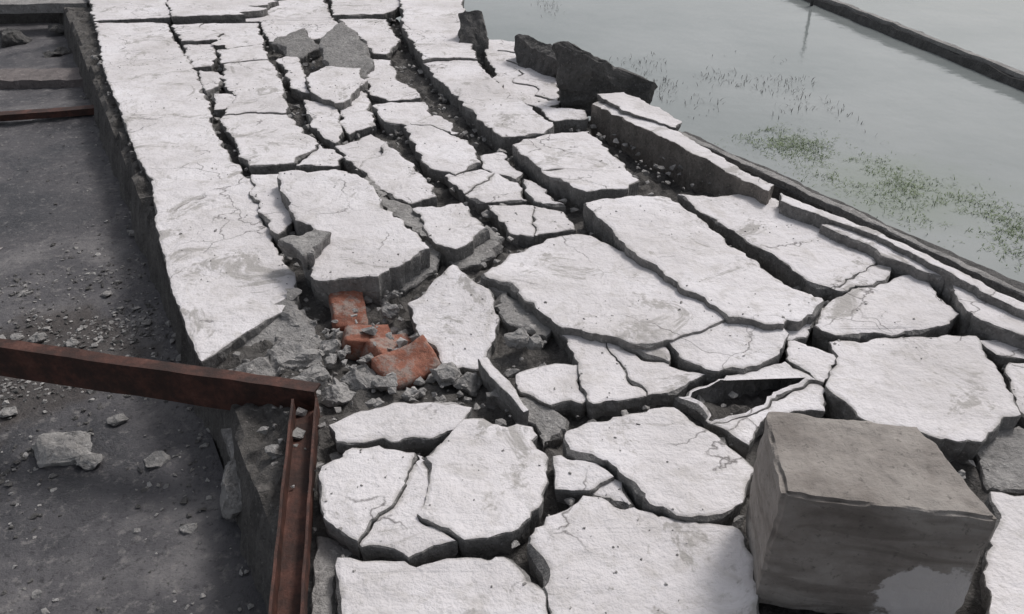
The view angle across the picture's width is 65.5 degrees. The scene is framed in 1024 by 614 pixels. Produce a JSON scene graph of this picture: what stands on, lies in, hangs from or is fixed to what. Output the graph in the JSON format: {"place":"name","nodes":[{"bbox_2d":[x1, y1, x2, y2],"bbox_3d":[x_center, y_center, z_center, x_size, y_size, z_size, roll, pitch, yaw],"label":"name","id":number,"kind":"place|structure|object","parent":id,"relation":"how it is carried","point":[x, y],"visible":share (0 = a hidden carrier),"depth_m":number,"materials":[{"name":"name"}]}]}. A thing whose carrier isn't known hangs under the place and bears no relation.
{"place":"outdoors","nodes":[
{"label":"outdoors","id":0,"kind":"place"},
{"bbox_2d":[0,23,266,613],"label":"asphalt yard","id":1,"kind":"structure","parent":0,"point":[82,545],"depth_m":3.19,"materials":[{"name":"grey asphalt"}]},
{"bbox_2d":[0,23,70,56],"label":"dark rubble","id":2,"kind":"object","parent":1,"relation":"on","point":[10,36],"visible":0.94,"depth_m":8.39,"materials":[{"name":"stone"}]},
{"bbox_2d":[0,68,82,88],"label":"concrete curb","id":3,"kind":"structure","parent":1,"relation":"on","point":[42,78],"depth_m":7.11,"materials":[{"name":"grey concrete"}]},
{"bbox_2d":[0,105,93,121],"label":"rusty rail","id":4,"kind":"object","parent":1,"relation":"on","point":[28,114],"visible":0.94,"depth_m":6.32,"materials":[{"name":"metal"}]},
{"bbox_2d":[0,290,198,535],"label":"concrete rubble","id":5,"kind":"object","parent":1,"relation":"on","point":[68,447],"visible":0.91,"depth_m":3.05,"materials":[{"name":"grey concrete"}]},
{"bbox_2d":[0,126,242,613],"bbox_3d":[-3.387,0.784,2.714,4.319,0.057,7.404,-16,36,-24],"label":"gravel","id":6,"kind":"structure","parent":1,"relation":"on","point":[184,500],"depth_m":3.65,"materials":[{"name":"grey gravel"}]},
{"bbox_2d":[0,339,320,613],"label":"rusty steel frame","id":7,"kind":"object","parent":1,"relation":"on","point":[192,384],"visible":0.93,"depth_m":2.84,"materials":[{"name":"brown metal"}]},
{"bbox_2d":[80,95,482,611],"bbox_3d":[-1.613,-0.505,4.460,1.089,0.369,6.952,-17,36,-25],"label":"concrete rubble","id":8,"kind":"object","parent":1,"relation":"on","point":[278,357],"visible":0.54,"depth_m":2.96,"materials":[{"name":"grey concrete"}]},
{"bbox_2d":[59,0,1023,613],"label":"rubble bed","id":9,"kind":"object","parent":1,"relation":"on","point":[255,434],"visible":0.1,"depth_m":3.15,"materials":[{"name":"grey concrete"}]},
{"bbox_2d":[0,0,87,13],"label":"beam","id":10,"kind":"structure","parent":9,"relation":"on","point":[29,6],"depth_m":8.72,"materials":[{"name":"grey concrete"}]},
{"bbox_2d":[85,0,169,24],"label":"slab","id":11,"kind":"structure","parent":9,"relation":"on","point":[129,11],"depth_m":8.10,"materials":[{"name":"white paint"}]},
{"bbox_2d":[95,22,183,68],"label":"slab","id":12,"kind":"structure","parent":9,"relation":"on","point":[157,40],"depth_m":7.07,"materials":[{"name":"white paint"}]},
{"bbox_2d":[103,56,242,181],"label":"slab","id":13,"kind":"structure","parent":9,"relation":"on","point":[180,141],"depth_m":5.28,"materials":[{"name":"white paint"}]},
{"bbox_2d":[181,44,216,73],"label":"slab","id":14,"kind":"structure","parent":9,"relation":"on","point":[207,60],"depth_m":6.66,"materials":[{"name":"white paint"}]},
{"bbox_2d":[172,24,227,53],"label":"slab","id":15,"kind":"structure","parent":9,"relation":"on","point":[191,34],"depth_m":7.24,"materials":[{"name":"white paint"}]},
{"bbox_2d":[153,179,295,367],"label":"slab","id":16,"kind":"structure","parent":9,"relation":"on","point":[224,311],"depth_m":3.64,"materials":[{"name":"white paint"}]},
{"bbox_2d":[167,0,283,23],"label":"slab","id":17,"kind":"structure","parent":9,"relation":"on","point":[256,11],"depth_m":7.81,"materials":[{"name":"white paint"}]},
{"bbox_2d":[199,22,266,50],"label":"slab","id":18,"kind":"structure","parent":9,"relation":"on","point":[239,34],"depth_m":7.36,"materials":[{"name":"white paint"}]},
{"bbox_2d":[216,44,268,73],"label":"slab","id":19,"kind":"structure","parent":9,"relation":"on","point":[242,54],"depth_m":6.66,"materials":[{"name":"white paint"}]},
{"bbox_2d":[221,59,290,114],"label":"slab","id":20,"kind":"structure","parent":9,"relation":"on","point":[245,78],"depth_m":5.88,"materials":[{"name":"white paint"}]},
{"bbox_2d":[221,113,317,175],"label":"slab","id":21,"kind":"structure","parent":9,"relation":"on","point":[268,144],"depth_m":4.92,"materials":[{"name":"white paint"}]},
{"bbox_2d":[244,175,294,251],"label":"slab","id":22,"kind":"structure","parent":9,"relation":"on","point":[277,215],"depth_m":4.10,"materials":[{"name":"white paint"}]},
{"bbox_2d":[248,286,320,350],"bbox_3d":[-0.934,0.174,3.238,0.372,0.243,0.559,17,36,25],"label":"broken piece","id":23,"kind":"object","parent":9,"relation":"on","point":[288,331],"visible":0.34,"depth_m":3.28,"materials":[{"name":"grey concrete"}]},
{"bbox_2d":[244,0,331,26],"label":"slab","id":24,"kind":"structure","parent":9,"relation":"on","point":[301,9],"depth_m":8.21,"materials":[{"name":"white paint"}]},
{"bbox_2d":[276,56,308,101],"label":"slab","id":25,"kind":"structure","parent":9,"relation":"on","point":[287,64],"depth_m":6.21,"materials":[{"name":"white paint"}]},
{"bbox_2d":[272,29,319,64],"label":"broken piece","id":26,"kind":"object","parent":9,"relation":"on","point":[293,44],"visible":0.83,"depth_m":6.79,"materials":[{"name":"grey concrete"}]},
{"bbox_2d":[259,18,335,47],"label":"slab","id":27,"kind":"structure","parent":9,"relation":"on","point":[281,28],"depth_m":7.54,"materials":[{"name":"white paint"}]},
{"bbox_2d":[297,145,339,170],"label":"slab","id":28,"kind":"structure","parent":9,"relation":"on","point":[317,157],"depth_m":4.66,"materials":[{"name":"white paint"}]},
{"bbox_2d":[303,99,344,153],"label":"slab","id":29,"kind":"structure","parent":9,"relation":"on","point":[327,125],"depth_m":5.22,"materials":[{"name":"white paint"}]},
{"bbox_2d":[307,80,357,111],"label":"slab","id":30,"kind":"structure","parent":9,"relation":"on","point":[346,95],"depth_m":5.64,"materials":[{"name":"white paint"}]},
{"bbox_2d":[307,66,363,93],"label":"slab","id":31,"kind":"structure","parent":9,"relation":"on","point":[334,75],"depth_m":6.03,"materials":[{"name":"white paint"}]},
{"bbox_2d":[314,535,357,613],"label":"broken piece","id":32,"kind":"object","parent":9,"relation":"on","point":[331,556],"visible":0.87,"depth_m":2.22,"materials":[{"name":"grey concrete"}]},
{"bbox_2d":[317,20,373,84],"bbox_3d":[-1.362,-2.053,6.459,0.413,0.337,0.930,-8,33,-12],"label":"broken piece","id":33,"kind":"object","parent":9,"relation":"on","point":[340,45],"visible":0.69,"depth_m":6.42,"materials":[{"name":"grey concrete"}]},
{"bbox_2d":[329,287,371,330],"bbox_3d":[-0.700,0.009,3.432,0.167,0.127,0.274,-3,52,-18],"label":"brick","id":34,"kind":"object","parent":9,"relation":"on","point":[342,303],"visible":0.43,"depth_m":3.38,"materials":[{"name":"brick"}]},
{"bbox_2d":[280,169,430,307],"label":"slab","id":35,"kind":"structure","parent":9,"relation":"on","point":[350,218],"depth_m":3.69,"materials":[{"name":"white paint"}]},
{"bbox_2d":[284,229,328,268],"bbox_3d":[-0.903,-0.250,3.545,0.219,0.093,0.197,-27,41,-36],"label":"broken piece","id":36,"kind":"object","parent":35,"relation":"on","point":[301,252],"visible":0.96,"depth_m":3.50,"materials":[{"name":"grey concrete"}]},
{"bbox_2d":[339,91,378,140],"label":"slab","id":37,"kind":"structure","parent":9,"relation":"on","point":[359,122],"depth_m":5.32,"materials":[{"name":"white paint"}]},
{"bbox_2d":[333,135,388,176],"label":"slab","id":38,"kind":"structure","parent":9,"relation":"on","point":[353,155],"depth_m":4.77,"materials":[{"name":"white paint"}]},
{"bbox_2d":[339,321,389,358],"bbox_3d":[-0.598,0.140,3.235,0.208,0.113,0.138,6,36,-14],"label":"brick","id":39,"kind":"object","parent":9,"relation":"on","point":[354,336],"visible":0.55,"depth_m":3.19,"materials":[{"name":"brick"}]},
{"bbox_2d":[330,0,401,22],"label":"slab","id":40,"kind":"structure","parent":9,"relation":"on","point":[364,9],"depth_m":8.16,"materials":[{"name":"white paint"}]},
{"bbox_2d":[313,445,423,556],"bbox_3d":[-0.466,0.586,2.460,0.280,0.148,0.406,12,34,18],"label":"slab","id":41,"kind":"object","parent":9,"relation":"on","point":[352,509],"depth_m":2.40,"materials":[{"name":"white paint"}]},
{"bbox_2d":[337,19,399,60],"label":"slab","id":42,"kind":"object","parent":9,"relation":"on","point":[377,38],"depth_m":7.24,"materials":[{"name":"white paint"}]},
{"bbox_2d":[364,59,420,102],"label":"slab","id":43,"kind":"object","parent":9,"relation":"on","point":[379,86],"depth_m":5.93,"materials":[{"name":"white paint"}]},
{"bbox_2d":[363,141,435,211],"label":"slab","id":44,"kind":"object","parent":9,"relation":"on","point":[389,166],"depth_m":4.36,"materials":[{"name":"white paint"}]},
{"bbox_2d":[369,178,429,243],"bbox_3d":[-0.601,-0.476,4.091,0.163,0.093,0.834,-18,36,-27],"label":"broken piece","id":45,"kind":"object","parent":9,"relation":"on","point":[402,215],"visible":0.65,"depth_m":3.98,"materials":[{"name":"grey concrete"}]},
{"bbox_2d":[374,102,432,135],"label":"slab","id":46,"kind":"object","parent":9,"relation":"on","point":[399,117],"depth_m":5.35,"materials":[{"name":"white paint"}]},
{"bbox_2d":[329,404,478,454],"bbox_3d":[-0.360,0.439,2.701,0.497,0.138,0.196,0,32,0],"label":"slab","id":47,"kind":"object","parent":9,"relation":"on","point":[425,428],"depth_m":2.65,"materials":[{"name":"white paint"}]},
{"bbox_2d":[369,335,441,389],"bbox_3d":[-0.401,0.231,3.046,0.251,0.117,0.187,-24,59,-22],"label":"brick","id":48,"kind":"object","parent":9,"relation":"on","point":[410,362],"visible":0.61,"depth_m":3.00,"materials":[{"name":"brick"}]},
{"bbox_2d":[364,451,452,568],"bbox_3d":[-0.290,0.629,2.403,0.248,0.143,0.432,0,32,0],"label":"slab","id":49,"kind":"object","parent":9,"relation":"on","point":[411,543],"depth_m":2.25,"materials":[{"name":"white paint"}]},
{"bbox_2d":[378,241,442,308],"bbox_3d":[-0.501,-0.122,3.634,0.620,0.174,0.291,-19,37,-27],"label":"broken piece","id":50,"kind":"object","parent":9,"relation":"on","point":[410,289],"visible":0.27,"depth_m":3.59,"materials":[{"name":"grey concrete"}]},
{"bbox_2d":[399,0,477,76],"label":"slab","id":51,"kind":"structure","parent":9,"relation":"on","point":[427,17],"depth_m":7.13,"materials":[{"name":"white paint"}]},
{"bbox_2d":[404,123,475,185],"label":"slab","id":52,"kind":"object","parent":9,"relation":"on","point":[453,156],"depth_m":4.76,"materials":[{"name":"white paint"}]},
{"bbox_2d":[337,560,544,613],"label":"slab","id":53,"kind":"object","parent":9,"relation":"on","point":[454,587],"depth_m":2.10,"materials":[{"name":"white paint"}]},
{"bbox_2d":[415,202,488,264],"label":"slab","id":54,"kind":"object","parent":9,"relation":"on","point":[458,240],"depth_m":3.83,"materials":[{"name":"white paint"}]},
{"bbox_2d":[409,263,495,375],"bbox_3d":[-0.250,0.062,3.323,0.368,0.161,0.727,0,32,0],"label":"slab","id":55,"kind":"object","parent":9,"relation":"on","point":[466,313],"depth_m":3.26,"materials":[{"name":"white paint"}]},
{"bbox_2d":[445,170,497,204],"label":"slab","id":56,"kind":"object","parent":9,"relation":"on","point":[459,183],"depth_m":4.43,"materials":[{"name":"white paint"}]},
{"bbox_2d":[457,9,490,64],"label":"upended slab","id":57,"kind":"object","parent":9,"relation":"on","point":[472,27],"depth_m":6.84,"materials":[{"name":"concrete"}]},
{"bbox_2d":[451,228,507,274],"bbox_3d":[-0.178,-0.243,3.829,0.250,0.121,0.395,25,40,35],"label":"broken piece","id":58,"kind":"object","parent":9,"relation":"on","point":[494,246],"visible":0.49,"depth_m":3.79,"materials":[{"name":"grey concrete"}]},
{"bbox_2d":[415,417,553,560],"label":"slab","id":59,"kind":"structure","parent":9,"relation":"on","point":[498,513],"depth_m":2.40,"materials":[{"name":"white paint"}]},
{"bbox_2d":[427,61,553,158],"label":"slab","id":60,"kind":"structure","parent":9,"relation":"on","point":[464,87],"depth_m":5.38,"materials":[{"name":"white paint"}]},
{"bbox_2d":[464,174,528,212],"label":"slab","id":61,"kind":"structure","parent":9,"relation":"on","point":[480,197],"depth_m":4.28,"materials":[{"name":"white paint"}]},
{"bbox_2d":[478,153,523,189],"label":"slab","id":62,"kind":"structure","parent":9,"relation":"on","point":[498,164],"depth_m":4.60,"materials":[{"name":"white paint"}]},
{"bbox_2d":[478,357,527,424],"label":"slab on edge","id":63,"kind":"structure","parent":9,"relation":"on","point":[496,380],"depth_m":2.83,"materials":[{"name":"white paint"}]},
{"bbox_2d":[490,203,538,248],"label":"slab","id":64,"kind":"structure","parent":9,"relation":"on","point":[507,220],"depth_m":4.00,"materials":[{"name":"white paint"}]},
{"bbox_2d":[476,280,554,345],"bbox_3d":[-0.008,0.030,3.376,0.183,0.095,0.547,-19,37,-27],"label":"broken piece","id":65,"kind":"object","parent":9,"relation":"on","point":[511,313],"visible":0.54,"depth_m":3.29,"materials":[{"name":"grey concrete"}]},
{"bbox_2d":[486,40,548,105],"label":"slab","id":66,"kind":"structure","parent":9,"relation":"on","point":[503,72],"depth_m":6.25,"materials":[{"name":"white paint"}]},
{"bbox_2d":[504,324,543,350],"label":"rounded stones","id":67,"kind":"object","parent":9,"relation":"on","point":[527,336],"visible":1,"depth_m":3.08,"materials":[{"name":"grey stone"}]},
{"bbox_2d":[499,46,559,110],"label":"slab","id":68,"kind":"structure","parent":9,"relation":"on","point":[546,84],"depth_m":5.95,"materials":[{"name":"white paint"}]},
{"bbox_2d":[513,31,557,87],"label":"upended slab","id":69,"kind":"structure","parent":9,"relation":"on","point":[536,54],"depth_m":6.21,"materials":[{"name":"concrete"}]},
{"bbox_2d":[506,394,566,451],"bbox_3d":[0.070,0.403,2.803,0.121,0.122,0.336,-16,35,-24],"label":"broken piece","id":70,"kind":"object","parent":9,"relation":"on","point":[548,431],"visible":0.47,"depth_m":2.72,"materials":[{"name":"grey concrete"}]},
{"bbox_2d":[517,179,564,213],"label":"slab","id":71,"kind":"structure","parent":9,"relation":"on","point":[540,194],"depth_m":4.27,"materials":[{"name":"white paint"}]},
{"bbox_2d":[518,361,582,419],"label":"slab","id":72,"kind":"structure","parent":9,"relation":"on","point":[555,393],"depth_m":2.85,"materials":[{"name":"white paint"}]},
{"bbox_2d":[533,204,571,245],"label":"slab","id":73,"kind":"structure","parent":9,"relation":"on","point":[549,229],"depth_m":3.95,"materials":[{"name":"white paint"}]},
{"bbox_2d":[90,18,1022,613],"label":"crumbled concrete","id":74,"kind":"object","parent":9,"relation":"on","point":[364,354],"depth_m":3.28,"materials":[{"name":"grey concrete"}]},
{"bbox_2d":[536,106,588,132],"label":"slab","id":75,"kind":"object","parent":9,"relation":"on","point":[569,120],"depth_m":5.25,"materials":[{"name":"white paint"}]},
{"bbox_2d":[514,131,626,182],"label":"slab","id":76,"kind":"object","parent":9,"relation":"on","point":[534,157],"depth_m":4.62,"materials":[{"name":"white paint"}]},
{"bbox_2d":[550,459,614,507],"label":"slab","id":77,"kind":"object","parent":9,"relation":"on","point":[584,480],"depth_m":2.44,"materials":[{"name":"white paint"}]},
{"bbox_2d":[541,169,641,213],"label":"slab","id":78,"kind":"object","parent":9,"relation":"on","point":[577,189],"depth_m":4.27,"materials":[{"name":"white paint"}]},
{"bbox_2d":[555,333,643,419],"bbox_3d":[0.313,0.247,3.018,0.220,0.132,0.487,-7,33,-10],"label":"slab","id":79,"kind":"object","parent":9,"relation":"on","point":[606,377],"depth_m":2.90,"materials":[{"name":"white paint"}]},
{"bbox_2d":[481,235,722,355],"bbox_3d":[0.359,-0.019,3.406,0.651,0.165,0.984,-20,37,-29],"label":"slab","id":80,"kind":"object","parent":9,"relation":"on","point":[568,279],"depth_m":3.32,"materials":[{"name":"white paint"}]},
{"bbox_2d":[555,41,653,114],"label":"upended slab","id":81,"kind":"object","parent":9,"relation":"on","point":[585,75],"depth_m":5.51,"materials":[{"name":"concrete"}]},
{"bbox_2d":[589,479,644,511],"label":"slab","id":82,"kind":"object","parent":9,"relation":"on","point":[612,495],"depth_m":2.39,"materials":[{"name":"white paint"}]},
{"bbox_2d":[521,498,760,613],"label":"slab","id":83,"kind":"object","parent":9,"relation":"on","point":[710,569],"depth_m":2.17,"materials":[{"name":"white paint"}]},
{"bbox_2d":[616,347,707,406],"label":"slab","id":84,"kind":"object","parent":9,"relation":"on","point":[667,383],"depth_m":2.89,"materials":[{"name":"white paint"}]},
{"bbox_2d":[572,407,752,528],"bbox_3d":[0.503,0.522,2.542,0.394,0.152,0.572,-24,39,-33],"label":"slab","id":85,"kind":"object","parent":9,"relation":"on","point":[708,472],"depth_m":2.48,"materials":[{"name":"white paint"}]},
{"bbox_2d":[584,194,822,332],"bbox_3d":[0.810,-0.176,3.629,0.508,0.212,1.283,-14,35,-21],"label":"slab","id":86,"kind":"object","parent":9,"relation":"on","point":[703,264],"depth_m":3.49,"materials":[{"name":"white paint"}]},
{"bbox_2d":[672,322,782,382],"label":"slab","id":87,"kind":"structure","parent":9,"relation":"on","point":[718,350],"depth_m":3.00,"materials":[{"name":"white paint"}]},
{"bbox_2d":[675,360,824,436],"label":"slab","id":88,"kind":"structure","parent":9,"relation":"on","point":[717,404],"depth_m":2.80,"materials":[{"name":"white paint"}]},
{"bbox_2d":[716,385,828,459],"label":"slab","id":89,"kind":"structure","parent":9,"relation":"on","point":[742,437],"depth_m":2.72,"materials":[{"name":"white paint"}]},
{"bbox_2d":[676,193,881,304],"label":"slab","id":90,"kind":"structure","parent":9,"relation":"on","point":[787,251],"depth_m":3.76,"materials":[{"name":"white paint"}]},
{"bbox_2d":[775,340,833,399],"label":"slab","id":91,"kind":"structure","parent":9,"relation":"on","point":[813,363],"depth_m":2.96,"materials":[{"name":"white paint"}]},
{"bbox_2d":[832,264,896,301],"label":"slab","id":92,"kind":"structure","parent":9,"relation":"on","point":[880,276],"depth_m":3.45,"materials":[{"name":"white paint"}]},
{"bbox_2d":[745,411,999,613],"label":"concrete block","id":93,"kind":"object","parent":9,"relation":"on","point":[859,517],"depth_m":1.96,"materials":[{"name":"grey concrete"}]},
{"bbox_2d":[818,225,939,292],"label":"slab","id":94,"kind":"structure","parent":9,"relation":"on","point":[881,254],"depth_m":3.59,"materials":[{"name":"white paint"}]},
{"bbox_2d":[810,276,962,351],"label":"slab","id":95,"kind":"structure","parent":9,"relation":"on","point":[902,302],"depth_m":3.21,"materials":[{"name":"white paint"}]},
{"bbox_2d":[783,193,1023,320],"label":"coping","id":96,"kind":"object","parent":9,"relation":"on","point":[816,217],"visible":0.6,"depth_m":3.49,"materials":[{"name":"white paint"}]},
{"bbox_2d":[827,334,1017,463],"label":"slab","id":97,"kind":"structure","parent":9,"relation":"on","point":[950,398],"depth_m":2.79,"materials":[{"name":"white paint"}]},
{"bbox_2d":[938,284,1023,353],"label":"slab","id":98,"kind":"structure","parent":9,"relation":"on","point":[981,321],"depth_m":3.14,"materials":[{"name":"white paint"}]},
{"bbox_2d":[969,424,1023,490],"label":"broken piece","id":99,"kind":"object","parent":9,"relation":"on","point":[1003,470],"visible":0.49,"depth_m":2.58,"materials":[{"name":"grey concrete"}]},
{"bbox_2d":[979,489,1023,613],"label":"slab","id":100,"kind":"structure","parent":9,"relation":"on","point":[1002,588],"depth_m":2.20,"materials":[{"name":"white paint"}]},
{"bbox_2d":[1000,361,1023,420],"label":"slab","id":101,"kind":"structure","parent":9,"relation":"on","point":[1013,374],"depth_m":2.88,"materials":[{"name":"white paint"}]},
{"bbox_2d":[397,0,1023,282],"bbox_3d":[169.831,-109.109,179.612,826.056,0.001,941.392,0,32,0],"label":"water","id":102,"kind":"structure","parent":0,"point":[945,118],"depth_m":8.85,"materials":[{"name":"grey liquid"}]},
{"bbox_2d":[803,0,1023,91],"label":"low wall","id":103,"kind":"structure","parent":102,"relation":"in","point":[1013,81],"depth_m":10.26,"materials":[{"name":"concrete"}]},
{"bbox_2d":[825,0,1023,76],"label":"coping","id":104,"kind":"object","parent":103,"relation":"on","point":[1002,67],"visible":0.98,"depth_m":10.19,"materials":[{"name":"grey concrete"}]},
{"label":"retaining wall","id":105,"kind":"object","parent":102,"relation":"in","visible":0},
{"bbox_2d":[593,100,771,206],"bbox_3d":[0.985,-0.846,4.808,0.190,0.368,1.706,-15,35,-23],"label":"coping","id":106,"kind":"object","parent":105,"relation":"on","point":[704,170],"visible":0.67,"depth_m":4.69,"materials":[{"name":"white paint"}]},
{"bbox_2d":[598,92,682,130],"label":"tilted slab","id":107,"kind":"object","parent":106,"relation":"on","point":[634,106],"depth_m":5.12,"materials":[{"name":"white paint"}]},
{"bbox_2d":[677,130,1023,303],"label":"lip","id":108,"kind":"object","parent":105,"relation":"attached to","point":[959,266],"visible":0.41,"depth_m":3.85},
{"bbox_2d":[682,132,1023,289],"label":"ledge","id":109,"kind":"object","parent":105,"relation":"attached to","point":[778,192],"visible":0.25,"depth_m":4.16,"materials":[{"name":"concrete"}]},
{"bbox_2d":[727,123,1023,271],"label":"water grass","id":110,"kind":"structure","parent":0,"point":[895,176],"depth_m":6.59,"materials":[{"name":"green plant"}]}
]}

